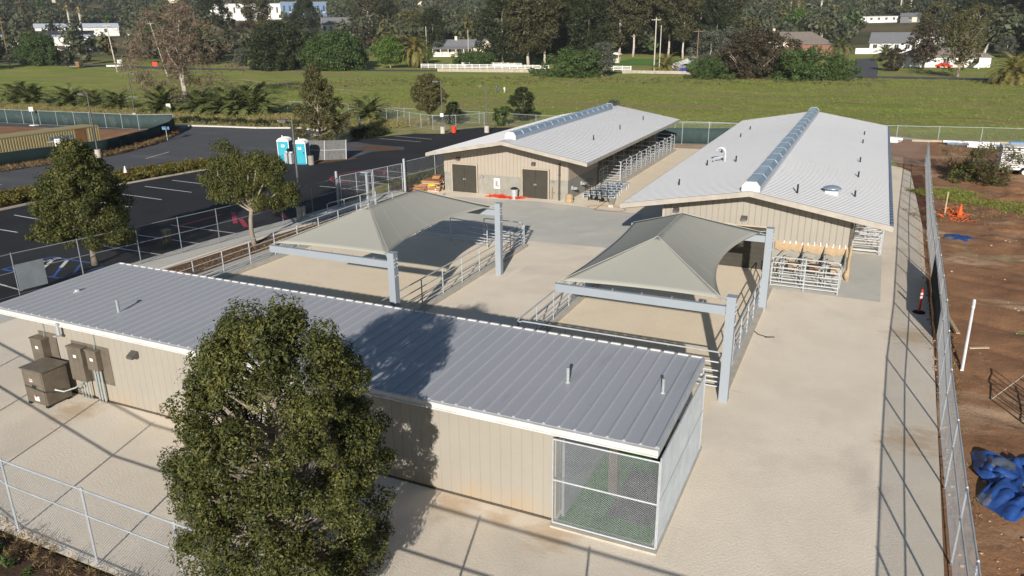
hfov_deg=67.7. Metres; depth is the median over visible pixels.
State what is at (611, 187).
steel rail rack
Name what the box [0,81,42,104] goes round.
palm tree
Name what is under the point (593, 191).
steel rail rack
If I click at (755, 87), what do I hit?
field tufts
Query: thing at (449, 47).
ranch house
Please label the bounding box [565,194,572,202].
bucket
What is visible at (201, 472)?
evergreen tree
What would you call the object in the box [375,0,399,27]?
eucalyptus tree
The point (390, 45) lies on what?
broadleaf tree
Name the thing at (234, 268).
pen walkway
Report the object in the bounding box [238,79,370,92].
footpath
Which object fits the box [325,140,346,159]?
screen panel
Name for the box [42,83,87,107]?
palm tree
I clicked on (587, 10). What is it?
eucalyptus tree
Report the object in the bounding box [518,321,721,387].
pipe rail fence
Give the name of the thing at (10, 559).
weeds
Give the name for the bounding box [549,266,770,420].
pen floor
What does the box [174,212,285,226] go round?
pink utility marking
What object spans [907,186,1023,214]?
dirt grass
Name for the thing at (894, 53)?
broadleaf tree
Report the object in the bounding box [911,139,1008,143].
long timber
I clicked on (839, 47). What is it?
palm tree
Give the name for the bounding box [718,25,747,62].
broadleaf tree
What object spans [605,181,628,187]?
steel rail rack
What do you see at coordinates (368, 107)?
palm tree
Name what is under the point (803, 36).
house
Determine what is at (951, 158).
shrub
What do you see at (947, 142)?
pipe bundle
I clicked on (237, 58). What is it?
broadleaf tree
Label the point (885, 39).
house
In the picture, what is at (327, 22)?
building
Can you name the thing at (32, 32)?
broadleaf tree
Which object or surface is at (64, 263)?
white hatch marking
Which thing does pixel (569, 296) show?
pipe rail fence
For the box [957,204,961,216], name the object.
traffic cone
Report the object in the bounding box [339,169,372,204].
yard gate
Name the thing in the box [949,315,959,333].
plank
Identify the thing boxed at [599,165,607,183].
pipe rail fence
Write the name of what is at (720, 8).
eucalyptus tree
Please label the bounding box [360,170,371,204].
lamp post
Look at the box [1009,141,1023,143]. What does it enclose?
pipe bundle
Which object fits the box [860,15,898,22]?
house
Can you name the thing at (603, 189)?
steel rail rack
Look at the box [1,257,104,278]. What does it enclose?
blue stall marking
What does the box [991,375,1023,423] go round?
steel gate frame
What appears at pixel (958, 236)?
tarpaulin
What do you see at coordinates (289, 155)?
hand wash station
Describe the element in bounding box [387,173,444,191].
scrub bed
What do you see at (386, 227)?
shade canopy
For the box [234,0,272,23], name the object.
eucalyptus tree
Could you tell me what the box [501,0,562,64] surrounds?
eucalyptus tree
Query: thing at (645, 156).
pipe rail fence
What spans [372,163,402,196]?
yard gate
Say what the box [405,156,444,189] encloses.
chain link fence
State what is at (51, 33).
long shed
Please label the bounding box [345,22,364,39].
broadleaf tree
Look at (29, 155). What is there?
chain link fence
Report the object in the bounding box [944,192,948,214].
wooden stake
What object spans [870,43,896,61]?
palm tree
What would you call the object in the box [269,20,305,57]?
broadleaf tree
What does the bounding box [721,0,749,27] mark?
eucalyptus tree
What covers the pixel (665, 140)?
stall divider panel
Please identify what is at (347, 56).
broadleaf tree
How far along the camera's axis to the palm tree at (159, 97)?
118.15 m
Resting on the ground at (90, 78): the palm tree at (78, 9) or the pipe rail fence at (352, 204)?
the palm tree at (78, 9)
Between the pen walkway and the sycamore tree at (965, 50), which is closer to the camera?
the pen walkway
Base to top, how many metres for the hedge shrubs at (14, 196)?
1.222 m
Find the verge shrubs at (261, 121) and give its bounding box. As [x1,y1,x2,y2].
[174,115,315,126]
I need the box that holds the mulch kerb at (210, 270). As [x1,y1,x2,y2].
[197,244,287,274]
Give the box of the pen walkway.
[203,244,297,276]
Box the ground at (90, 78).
[0,0,1023,575]
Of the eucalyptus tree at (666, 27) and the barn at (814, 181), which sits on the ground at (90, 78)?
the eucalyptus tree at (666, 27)
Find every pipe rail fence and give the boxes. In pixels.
[162,191,392,277]
[327,191,375,218]
[375,223,524,310]
[416,218,487,247]
[483,218,522,243]
[517,239,617,330]
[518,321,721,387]
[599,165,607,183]
[620,134,674,180]
[732,278,761,363]
[769,256,841,294]
[853,224,883,253]
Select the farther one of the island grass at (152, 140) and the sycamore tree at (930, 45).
the sycamore tree at (930, 45)
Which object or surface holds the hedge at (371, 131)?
on the dry verge
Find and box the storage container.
[0,124,100,152]
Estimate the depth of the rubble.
29.22 m
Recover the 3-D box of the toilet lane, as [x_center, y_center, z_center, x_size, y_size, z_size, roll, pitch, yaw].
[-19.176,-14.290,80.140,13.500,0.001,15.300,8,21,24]
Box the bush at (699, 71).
[683,56,736,79]
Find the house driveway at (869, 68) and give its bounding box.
[850,59,877,76]
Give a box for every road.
[0,61,1000,79]
[0,122,318,191]
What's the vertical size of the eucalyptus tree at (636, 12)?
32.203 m
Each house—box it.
[432,36,485,56]
[769,29,828,47]
[800,38,831,46]
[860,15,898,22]
[869,32,915,52]
[900,13,921,22]
[917,31,947,47]
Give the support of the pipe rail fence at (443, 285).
on the pen kerb at (431, 304)
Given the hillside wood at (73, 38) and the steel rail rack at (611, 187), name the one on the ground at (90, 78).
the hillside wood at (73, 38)
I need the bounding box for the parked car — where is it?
[935,63,952,67]
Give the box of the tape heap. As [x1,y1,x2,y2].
[485,193,530,198]
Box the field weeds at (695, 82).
[230,75,886,88]
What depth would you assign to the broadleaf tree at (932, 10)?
332.13 m
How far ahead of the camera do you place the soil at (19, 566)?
18.52 m
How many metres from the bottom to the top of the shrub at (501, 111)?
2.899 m
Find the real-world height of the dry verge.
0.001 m
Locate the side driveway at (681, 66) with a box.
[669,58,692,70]
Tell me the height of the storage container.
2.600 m
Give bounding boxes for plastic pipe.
[960,299,975,370]
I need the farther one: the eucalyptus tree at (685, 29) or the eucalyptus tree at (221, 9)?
the eucalyptus tree at (221, 9)
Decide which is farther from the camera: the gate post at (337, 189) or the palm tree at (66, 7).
the palm tree at (66, 7)
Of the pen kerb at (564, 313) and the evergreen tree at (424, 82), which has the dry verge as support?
the evergreen tree at (424, 82)
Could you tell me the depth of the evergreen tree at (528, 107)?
103.68 m
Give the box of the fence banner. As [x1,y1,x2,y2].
[14,258,47,289]
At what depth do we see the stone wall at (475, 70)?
220.82 m
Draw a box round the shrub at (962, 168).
[942,161,988,183]
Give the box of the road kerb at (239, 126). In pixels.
[175,124,322,130]
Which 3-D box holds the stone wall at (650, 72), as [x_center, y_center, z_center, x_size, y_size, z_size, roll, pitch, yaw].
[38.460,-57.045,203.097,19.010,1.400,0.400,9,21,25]
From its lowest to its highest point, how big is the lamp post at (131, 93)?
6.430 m
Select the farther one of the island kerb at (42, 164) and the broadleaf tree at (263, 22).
the broadleaf tree at (263, 22)
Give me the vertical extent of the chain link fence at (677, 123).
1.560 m
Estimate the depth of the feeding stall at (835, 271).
37.51 m
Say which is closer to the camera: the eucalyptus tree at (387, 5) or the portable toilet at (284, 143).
the portable toilet at (284, 143)
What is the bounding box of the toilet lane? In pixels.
[245,140,403,159]
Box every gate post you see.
[335,171,339,206]
[402,158,405,190]
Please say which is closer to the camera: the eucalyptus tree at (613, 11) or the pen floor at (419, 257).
the pen floor at (419, 257)
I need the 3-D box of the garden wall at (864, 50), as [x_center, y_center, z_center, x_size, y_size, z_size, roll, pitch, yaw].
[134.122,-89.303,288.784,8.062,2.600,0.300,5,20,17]
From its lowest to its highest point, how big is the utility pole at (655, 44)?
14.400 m
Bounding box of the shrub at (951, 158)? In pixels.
[935,140,974,171]
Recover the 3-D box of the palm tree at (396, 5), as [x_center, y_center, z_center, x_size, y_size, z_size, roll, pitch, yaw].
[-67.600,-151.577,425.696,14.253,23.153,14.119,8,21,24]
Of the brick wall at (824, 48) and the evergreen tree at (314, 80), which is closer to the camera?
the evergreen tree at (314, 80)
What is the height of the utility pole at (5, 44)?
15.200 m
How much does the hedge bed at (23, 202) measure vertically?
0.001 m
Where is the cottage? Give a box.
[65,35,93,49]
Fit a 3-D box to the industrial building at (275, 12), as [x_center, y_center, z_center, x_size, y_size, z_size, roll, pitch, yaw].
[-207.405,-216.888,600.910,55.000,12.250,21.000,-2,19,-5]
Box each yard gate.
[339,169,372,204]
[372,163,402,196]
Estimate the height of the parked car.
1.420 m
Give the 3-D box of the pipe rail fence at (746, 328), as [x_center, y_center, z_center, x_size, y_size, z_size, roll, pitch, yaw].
[9.285,1.540,30.567,0.058,1.527,8.757,8,21,24]
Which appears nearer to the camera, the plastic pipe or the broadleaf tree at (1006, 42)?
the plastic pipe
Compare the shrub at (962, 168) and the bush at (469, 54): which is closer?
the shrub at (962, 168)
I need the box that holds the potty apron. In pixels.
[283,156,356,162]
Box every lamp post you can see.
[77,93,101,157]
[127,73,136,114]
[277,119,305,218]
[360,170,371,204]
[433,81,444,133]
[478,85,488,132]
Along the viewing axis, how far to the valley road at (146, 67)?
232.09 m
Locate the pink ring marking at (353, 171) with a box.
[329,170,384,181]
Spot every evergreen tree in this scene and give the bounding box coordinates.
[24,135,137,265]
[157,291,398,575]
[194,136,301,245]
[289,62,352,140]
[410,73,449,124]
[506,87,535,120]
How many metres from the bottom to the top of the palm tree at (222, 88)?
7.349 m
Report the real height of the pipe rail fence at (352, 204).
1.078 m
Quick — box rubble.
[916,212,1023,573]
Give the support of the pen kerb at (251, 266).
on the yard at (818, 453)
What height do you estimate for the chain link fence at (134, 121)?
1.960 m
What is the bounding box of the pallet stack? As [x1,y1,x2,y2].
[413,174,444,191]
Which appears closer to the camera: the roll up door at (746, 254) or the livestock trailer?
the roll up door at (746, 254)
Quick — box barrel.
[451,126,455,132]
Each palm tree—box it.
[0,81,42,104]
[3,81,54,105]
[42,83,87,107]
[61,3,71,25]
[73,88,108,107]
[74,4,82,30]
[94,89,137,109]
[133,85,187,113]
[171,86,215,114]
[193,87,242,114]
[197,83,258,117]
[218,80,287,117]
[341,92,392,122]
[379,0,401,17]
[400,33,432,67]
[647,52,681,70]
[825,35,853,58]
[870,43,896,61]
[983,51,1023,85]
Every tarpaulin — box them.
[943,234,972,240]
[971,450,1023,521]
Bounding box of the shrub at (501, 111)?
[492,105,509,125]
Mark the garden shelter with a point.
(618, 58)
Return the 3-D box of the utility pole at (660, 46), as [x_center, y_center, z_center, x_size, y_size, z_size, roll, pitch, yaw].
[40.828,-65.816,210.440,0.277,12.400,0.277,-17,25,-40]
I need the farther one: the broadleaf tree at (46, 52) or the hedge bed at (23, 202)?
the broadleaf tree at (46, 52)
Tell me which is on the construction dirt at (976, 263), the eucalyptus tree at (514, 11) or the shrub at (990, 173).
the shrub at (990, 173)
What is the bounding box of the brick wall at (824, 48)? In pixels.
[779,47,848,55]
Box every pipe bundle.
[890,137,902,142]
[942,140,999,146]
[967,143,995,148]
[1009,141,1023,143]
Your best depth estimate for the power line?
212.54 m
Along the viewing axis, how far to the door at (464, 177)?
59.36 m
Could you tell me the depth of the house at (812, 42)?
309.57 m
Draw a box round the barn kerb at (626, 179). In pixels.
[608,149,675,206]
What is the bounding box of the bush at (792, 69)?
[768,44,847,80]
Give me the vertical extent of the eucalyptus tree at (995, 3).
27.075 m
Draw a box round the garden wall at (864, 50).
[855,48,878,53]
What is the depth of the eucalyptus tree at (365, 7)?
410.72 m
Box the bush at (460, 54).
[450,50,473,63]
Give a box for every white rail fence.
[421,64,548,68]
[462,62,521,65]
[604,66,630,70]
[673,57,695,65]
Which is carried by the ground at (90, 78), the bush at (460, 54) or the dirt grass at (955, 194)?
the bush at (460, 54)
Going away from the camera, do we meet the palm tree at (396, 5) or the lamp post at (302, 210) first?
the lamp post at (302, 210)
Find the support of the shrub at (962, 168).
on the construction dirt at (976, 263)
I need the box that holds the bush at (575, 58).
[527,47,604,78]
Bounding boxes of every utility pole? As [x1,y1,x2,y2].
[0,20,10,66]
[102,24,117,71]
[653,18,658,69]
[659,25,661,67]
[694,29,702,61]
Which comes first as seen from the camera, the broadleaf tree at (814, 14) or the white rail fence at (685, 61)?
the white rail fence at (685, 61)
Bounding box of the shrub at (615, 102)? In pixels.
[608,99,623,106]
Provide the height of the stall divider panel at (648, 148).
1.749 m
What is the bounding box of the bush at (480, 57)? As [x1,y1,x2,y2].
[465,50,497,66]
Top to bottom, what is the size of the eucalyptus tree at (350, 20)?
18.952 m
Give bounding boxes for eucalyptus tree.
[192,0,233,31]
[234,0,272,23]
[285,0,320,37]
[347,0,382,32]
[348,3,369,35]
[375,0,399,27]
[418,6,449,54]
[471,0,526,62]
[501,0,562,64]
[520,0,569,60]
[522,0,567,64]
[562,0,608,42]
[562,0,613,60]
[600,0,639,52]
[612,0,653,56]
[645,1,700,52]
[645,5,660,51]
[652,0,688,55]
[664,0,704,58]
[692,0,743,51]
[696,0,724,51]
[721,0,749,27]
[961,0,1002,9]
[986,0,1023,11]
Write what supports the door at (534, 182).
in the barn at (563, 154)
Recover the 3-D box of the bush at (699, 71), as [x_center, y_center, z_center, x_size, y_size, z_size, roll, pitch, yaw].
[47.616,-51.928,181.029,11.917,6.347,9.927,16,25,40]
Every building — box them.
[0,262,705,555]
[210,3,281,20]
[280,2,326,18]
[320,17,371,34]
[896,48,993,66]
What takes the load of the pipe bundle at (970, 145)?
on the construction dirt at (934, 150)
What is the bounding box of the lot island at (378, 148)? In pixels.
[350,145,397,150]
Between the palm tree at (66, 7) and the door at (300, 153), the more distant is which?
the palm tree at (66, 7)
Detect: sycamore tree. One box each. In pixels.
[105,0,247,102]
[901,17,947,68]
[929,20,995,76]
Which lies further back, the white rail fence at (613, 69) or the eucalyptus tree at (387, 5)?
the eucalyptus tree at (387, 5)
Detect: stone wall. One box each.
[437,68,531,71]
[622,70,689,74]
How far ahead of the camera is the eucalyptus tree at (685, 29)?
274.24 m
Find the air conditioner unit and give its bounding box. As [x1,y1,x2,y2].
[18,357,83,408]
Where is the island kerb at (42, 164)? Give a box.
[2,145,142,170]
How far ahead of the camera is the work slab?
50.13 m
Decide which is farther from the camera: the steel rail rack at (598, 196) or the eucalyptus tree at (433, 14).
the eucalyptus tree at (433, 14)
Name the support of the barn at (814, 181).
on the yard at (818, 453)
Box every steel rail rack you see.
[583,192,615,198]
[587,190,617,197]
[592,188,619,194]
[596,185,622,192]
[602,183,626,189]
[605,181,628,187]
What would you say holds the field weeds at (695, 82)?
on the ground at (90, 78)
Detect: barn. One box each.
[425,103,679,200]
[620,107,893,280]
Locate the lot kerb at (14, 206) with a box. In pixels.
[0,168,214,210]
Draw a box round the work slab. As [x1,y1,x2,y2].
[420,196,642,247]
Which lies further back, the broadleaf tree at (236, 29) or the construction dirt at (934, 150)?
the broadleaf tree at (236, 29)
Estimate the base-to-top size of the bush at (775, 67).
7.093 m
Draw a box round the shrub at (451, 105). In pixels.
[443,101,461,124]
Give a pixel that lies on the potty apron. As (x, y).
(327, 161)
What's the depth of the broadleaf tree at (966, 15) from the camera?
270.92 m
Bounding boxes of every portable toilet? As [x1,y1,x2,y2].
[276,135,293,161]
[295,137,309,164]
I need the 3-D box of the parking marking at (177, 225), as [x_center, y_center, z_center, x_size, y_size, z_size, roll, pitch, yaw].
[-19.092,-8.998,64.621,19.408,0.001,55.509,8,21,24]
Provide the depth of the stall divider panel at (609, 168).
62.92 m
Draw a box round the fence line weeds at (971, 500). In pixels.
[936,260,982,573]
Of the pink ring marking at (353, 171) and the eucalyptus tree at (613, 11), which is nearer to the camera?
the pink ring marking at (353, 171)
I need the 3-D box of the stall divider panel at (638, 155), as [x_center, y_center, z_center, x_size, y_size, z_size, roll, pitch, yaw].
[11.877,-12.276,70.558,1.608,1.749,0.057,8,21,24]
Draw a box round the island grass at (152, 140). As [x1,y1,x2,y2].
[0,126,181,170]
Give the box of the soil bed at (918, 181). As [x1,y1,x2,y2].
[911,175,926,228]
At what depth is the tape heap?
57.58 m
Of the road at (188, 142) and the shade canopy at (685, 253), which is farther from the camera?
the road at (188, 142)
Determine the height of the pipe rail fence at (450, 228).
1.480 m
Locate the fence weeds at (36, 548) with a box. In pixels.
[0,517,130,575]
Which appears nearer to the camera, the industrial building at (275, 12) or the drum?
the drum
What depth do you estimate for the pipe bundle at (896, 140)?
81.78 m
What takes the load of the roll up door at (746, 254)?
in the barn at (814, 181)
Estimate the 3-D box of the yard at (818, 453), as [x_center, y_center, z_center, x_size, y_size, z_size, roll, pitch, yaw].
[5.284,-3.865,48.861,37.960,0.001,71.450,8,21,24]
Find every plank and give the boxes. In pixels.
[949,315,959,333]
[968,346,989,348]
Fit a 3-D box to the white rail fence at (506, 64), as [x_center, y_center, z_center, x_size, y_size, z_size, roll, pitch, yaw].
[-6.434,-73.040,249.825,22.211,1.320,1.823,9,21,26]
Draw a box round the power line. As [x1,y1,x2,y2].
[5,20,712,53]
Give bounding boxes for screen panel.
[308,140,324,159]
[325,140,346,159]
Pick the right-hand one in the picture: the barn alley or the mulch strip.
the barn alley
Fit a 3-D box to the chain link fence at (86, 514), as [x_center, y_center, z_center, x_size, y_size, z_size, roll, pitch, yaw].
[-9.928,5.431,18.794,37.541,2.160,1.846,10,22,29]
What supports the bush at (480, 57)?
on the ground at (90, 78)
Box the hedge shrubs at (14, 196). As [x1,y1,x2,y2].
[0,155,223,205]
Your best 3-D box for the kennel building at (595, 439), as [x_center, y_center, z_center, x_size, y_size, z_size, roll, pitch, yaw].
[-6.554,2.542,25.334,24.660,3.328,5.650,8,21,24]
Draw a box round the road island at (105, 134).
[0,126,145,155]
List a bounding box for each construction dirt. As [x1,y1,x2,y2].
[890,139,1010,168]
[909,162,1023,575]
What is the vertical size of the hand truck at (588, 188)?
1.472 m
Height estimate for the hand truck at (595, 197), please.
1.472 m
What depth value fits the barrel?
93.31 m
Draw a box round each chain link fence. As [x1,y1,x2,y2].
[0,109,172,129]
[0,117,174,166]
[0,177,340,299]
[0,458,322,575]
[47,93,1023,141]
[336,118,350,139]
[375,107,484,128]
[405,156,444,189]
[655,122,928,165]
[925,143,981,575]
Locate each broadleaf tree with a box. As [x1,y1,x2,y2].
[6,31,61,65]
[18,29,41,58]
[232,21,258,52]
[233,48,247,66]
[243,20,307,71]
[249,18,270,40]
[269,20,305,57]
[296,28,366,70]
[321,32,368,66]
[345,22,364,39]
[368,34,405,67]
[391,11,412,23]
[401,9,421,26]
[419,41,435,60]
[588,41,617,75]
[685,28,728,69]
[713,27,780,78]
[714,40,756,76]
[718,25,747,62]
[754,31,802,76]
[788,5,809,19]
[803,9,827,35]
[877,48,908,70]
[911,0,954,37]
[938,6,986,47]
[968,2,998,48]
[994,35,1019,57]
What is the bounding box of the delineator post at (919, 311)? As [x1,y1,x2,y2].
[912,289,924,313]
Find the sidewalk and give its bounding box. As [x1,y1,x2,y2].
[0,190,406,322]
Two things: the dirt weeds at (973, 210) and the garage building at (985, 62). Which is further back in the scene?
the garage building at (985, 62)
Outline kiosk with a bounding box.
[75,62,82,66]
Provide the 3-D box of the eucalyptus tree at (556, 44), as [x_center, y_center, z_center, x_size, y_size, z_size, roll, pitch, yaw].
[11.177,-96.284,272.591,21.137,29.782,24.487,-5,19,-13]
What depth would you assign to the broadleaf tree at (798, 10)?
402.00 m
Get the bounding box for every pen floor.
[228,235,515,309]
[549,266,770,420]
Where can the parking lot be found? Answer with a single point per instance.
(173, 203)
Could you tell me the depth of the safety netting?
50.22 m
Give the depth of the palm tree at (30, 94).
134.50 m
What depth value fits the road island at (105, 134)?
99.03 m
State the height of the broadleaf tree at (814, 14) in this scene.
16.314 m
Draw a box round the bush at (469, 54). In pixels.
[461,50,486,65]
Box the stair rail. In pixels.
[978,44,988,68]
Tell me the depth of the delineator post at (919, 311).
33.81 m
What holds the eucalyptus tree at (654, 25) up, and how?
on the ground at (90, 78)
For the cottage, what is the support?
on the ground at (90, 78)
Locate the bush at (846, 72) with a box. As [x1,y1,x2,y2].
[823,56,862,80]
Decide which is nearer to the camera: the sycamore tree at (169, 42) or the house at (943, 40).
the sycamore tree at (169, 42)
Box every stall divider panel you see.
[601,160,620,180]
[612,155,630,174]
[622,150,640,168]
[632,145,648,163]
[641,141,657,158]
[649,137,664,153]
[656,133,672,149]
[852,226,882,255]
[854,223,880,240]
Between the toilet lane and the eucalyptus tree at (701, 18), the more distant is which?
the eucalyptus tree at (701, 18)
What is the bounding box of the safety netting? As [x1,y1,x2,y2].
[936,206,976,221]
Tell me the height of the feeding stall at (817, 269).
1.600 m
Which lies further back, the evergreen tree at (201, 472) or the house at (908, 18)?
the house at (908, 18)
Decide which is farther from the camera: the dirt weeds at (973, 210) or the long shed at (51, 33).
the long shed at (51, 33)
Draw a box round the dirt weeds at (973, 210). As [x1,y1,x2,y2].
[902,201,1022,226]
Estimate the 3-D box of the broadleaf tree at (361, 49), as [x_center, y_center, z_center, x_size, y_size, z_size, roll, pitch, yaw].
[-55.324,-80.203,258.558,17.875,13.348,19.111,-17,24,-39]
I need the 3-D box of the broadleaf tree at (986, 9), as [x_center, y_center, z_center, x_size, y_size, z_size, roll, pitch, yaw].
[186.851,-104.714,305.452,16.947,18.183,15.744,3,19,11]
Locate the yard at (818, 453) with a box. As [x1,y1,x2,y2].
[0,147,943,575]
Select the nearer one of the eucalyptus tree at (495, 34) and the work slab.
the work slab
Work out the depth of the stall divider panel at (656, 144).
75.52 m
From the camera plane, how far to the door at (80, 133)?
80.88 m
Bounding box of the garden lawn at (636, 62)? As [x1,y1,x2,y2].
[615,59,698,65]
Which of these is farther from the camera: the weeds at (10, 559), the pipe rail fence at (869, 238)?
the pipe rail fence at (869, 238)
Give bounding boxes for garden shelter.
[613,52,620,62]
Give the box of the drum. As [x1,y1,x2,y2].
[308,155,313,164]
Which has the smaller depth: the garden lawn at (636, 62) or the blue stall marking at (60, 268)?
the blue stall marking at (60, 268)
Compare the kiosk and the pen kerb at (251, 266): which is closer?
the pen kerb at (251, 266)
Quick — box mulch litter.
[182,210,352,272]
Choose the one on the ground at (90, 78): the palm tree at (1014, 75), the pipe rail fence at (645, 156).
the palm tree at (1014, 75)
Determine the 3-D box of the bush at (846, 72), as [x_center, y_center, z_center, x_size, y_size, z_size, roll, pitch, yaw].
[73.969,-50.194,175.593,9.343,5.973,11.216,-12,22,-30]
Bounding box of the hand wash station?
[284,148,294,163]
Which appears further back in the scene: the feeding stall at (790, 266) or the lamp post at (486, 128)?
the lamp post at (486, 128)
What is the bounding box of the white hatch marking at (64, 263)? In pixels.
[44,260,68,267]
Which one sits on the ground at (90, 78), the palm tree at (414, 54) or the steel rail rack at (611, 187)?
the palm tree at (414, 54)
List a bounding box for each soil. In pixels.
[0,532,108,575]
[655,144,706,148]
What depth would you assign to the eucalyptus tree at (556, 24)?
246.47 m
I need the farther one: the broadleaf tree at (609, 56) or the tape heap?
the broadleaf tree at (609, 56)
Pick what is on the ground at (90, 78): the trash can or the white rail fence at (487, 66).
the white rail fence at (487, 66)
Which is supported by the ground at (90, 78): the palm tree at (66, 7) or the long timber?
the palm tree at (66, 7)
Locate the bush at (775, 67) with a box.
[765,56,805,77]
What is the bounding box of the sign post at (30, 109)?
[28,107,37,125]
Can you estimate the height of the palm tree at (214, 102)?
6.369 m
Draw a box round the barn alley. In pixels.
[584,149,697,214]
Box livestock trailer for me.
[997,143,1023,174]
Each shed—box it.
[0,31,93,39]
[33,23,119,35]
[52,35,90,45]
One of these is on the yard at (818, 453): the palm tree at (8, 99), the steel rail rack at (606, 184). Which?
the steel rail rack at (606, 184)
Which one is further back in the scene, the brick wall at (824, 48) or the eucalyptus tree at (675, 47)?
the eucalyptus tree at (675, 47)
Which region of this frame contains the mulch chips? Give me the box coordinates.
[174,209,353,272]
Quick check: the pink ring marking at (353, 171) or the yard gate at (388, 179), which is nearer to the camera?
the yard gate at (388, 179)
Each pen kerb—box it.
[216,245,310,278]
[415,244,527,311]
[538,283,599,331]
[729,281,774,389]
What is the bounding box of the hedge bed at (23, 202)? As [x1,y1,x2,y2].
[0,169,203,210]
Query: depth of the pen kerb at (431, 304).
38.23 m
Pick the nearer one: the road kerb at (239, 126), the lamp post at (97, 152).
the lamp post at (97, 152)
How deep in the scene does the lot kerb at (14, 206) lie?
65.61 m
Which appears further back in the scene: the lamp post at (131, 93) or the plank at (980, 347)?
the lamp post at (131, 93)
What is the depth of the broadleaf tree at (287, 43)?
239.19 m
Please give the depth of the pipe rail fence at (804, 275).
36.52 m
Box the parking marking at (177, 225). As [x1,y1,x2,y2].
[0,136,424,290]
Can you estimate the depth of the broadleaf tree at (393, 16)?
381.64 m
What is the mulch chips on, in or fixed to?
on the mulch strip
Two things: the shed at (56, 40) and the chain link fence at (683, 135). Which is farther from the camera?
the shed at (56, 40)
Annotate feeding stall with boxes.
[778,245,803,282]
[799,247,824,285]
[821,249,846,287]
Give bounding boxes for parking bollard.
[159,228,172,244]
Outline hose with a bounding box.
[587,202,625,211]
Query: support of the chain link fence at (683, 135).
on the back soil at (694, 146)
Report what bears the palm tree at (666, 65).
on the ground at (90, 78)
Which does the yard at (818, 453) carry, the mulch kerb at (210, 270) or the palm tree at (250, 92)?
the mulch kerb at (210, 270)
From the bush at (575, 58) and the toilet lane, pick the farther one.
the bush at (575, 58)
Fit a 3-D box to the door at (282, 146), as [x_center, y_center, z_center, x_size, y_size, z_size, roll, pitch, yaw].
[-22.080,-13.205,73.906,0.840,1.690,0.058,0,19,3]
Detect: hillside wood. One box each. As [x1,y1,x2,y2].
[0,0,1023,60]
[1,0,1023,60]
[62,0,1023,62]
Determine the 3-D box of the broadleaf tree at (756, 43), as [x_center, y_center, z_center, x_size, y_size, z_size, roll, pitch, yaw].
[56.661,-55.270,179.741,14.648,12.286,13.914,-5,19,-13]
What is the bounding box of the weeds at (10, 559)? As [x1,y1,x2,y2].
[0,542,32,575]
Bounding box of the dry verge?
[0,101,466,140]
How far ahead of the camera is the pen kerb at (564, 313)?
34.22 m
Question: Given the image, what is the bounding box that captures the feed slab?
[769,253,881,301]
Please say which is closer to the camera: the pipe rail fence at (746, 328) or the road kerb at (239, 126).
the pipe rail fence at (746, 328)
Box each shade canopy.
[269,189,502,306]
[555,213,774,402]
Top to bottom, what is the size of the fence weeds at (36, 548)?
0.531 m
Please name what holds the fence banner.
attached to the chain link fence at (165, 236)
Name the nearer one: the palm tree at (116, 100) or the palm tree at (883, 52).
the palm tree at (116, 100)
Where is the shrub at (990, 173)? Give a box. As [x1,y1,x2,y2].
[967,141,1023,185]
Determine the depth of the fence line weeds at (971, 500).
23.59 m
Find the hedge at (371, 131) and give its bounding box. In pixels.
[348,124,391,138]
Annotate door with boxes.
[75,129,86,141]
[278,143,286,159]
[295,145,304,162]
[451,163,477,192]
[521,168,548,199]
[719,225,765,269]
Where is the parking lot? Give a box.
[0,128,511,302]
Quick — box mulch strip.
[166,213,351,273]
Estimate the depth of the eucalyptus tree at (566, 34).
279.87 m
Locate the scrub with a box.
[381,164,444,187]
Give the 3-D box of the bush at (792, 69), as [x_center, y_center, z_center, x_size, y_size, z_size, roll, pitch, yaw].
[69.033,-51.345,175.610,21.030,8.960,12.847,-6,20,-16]
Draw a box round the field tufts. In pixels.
[0,76,1023,140]
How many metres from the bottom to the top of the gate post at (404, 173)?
2.590 m
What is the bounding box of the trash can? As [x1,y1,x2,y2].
[510,187,517,198]
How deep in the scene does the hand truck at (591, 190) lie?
56.19 m
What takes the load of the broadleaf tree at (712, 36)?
on the ground at (90, 78)
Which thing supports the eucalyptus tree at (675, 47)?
on the ground at (90, 78)
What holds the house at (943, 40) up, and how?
on the ground at (90, 78)

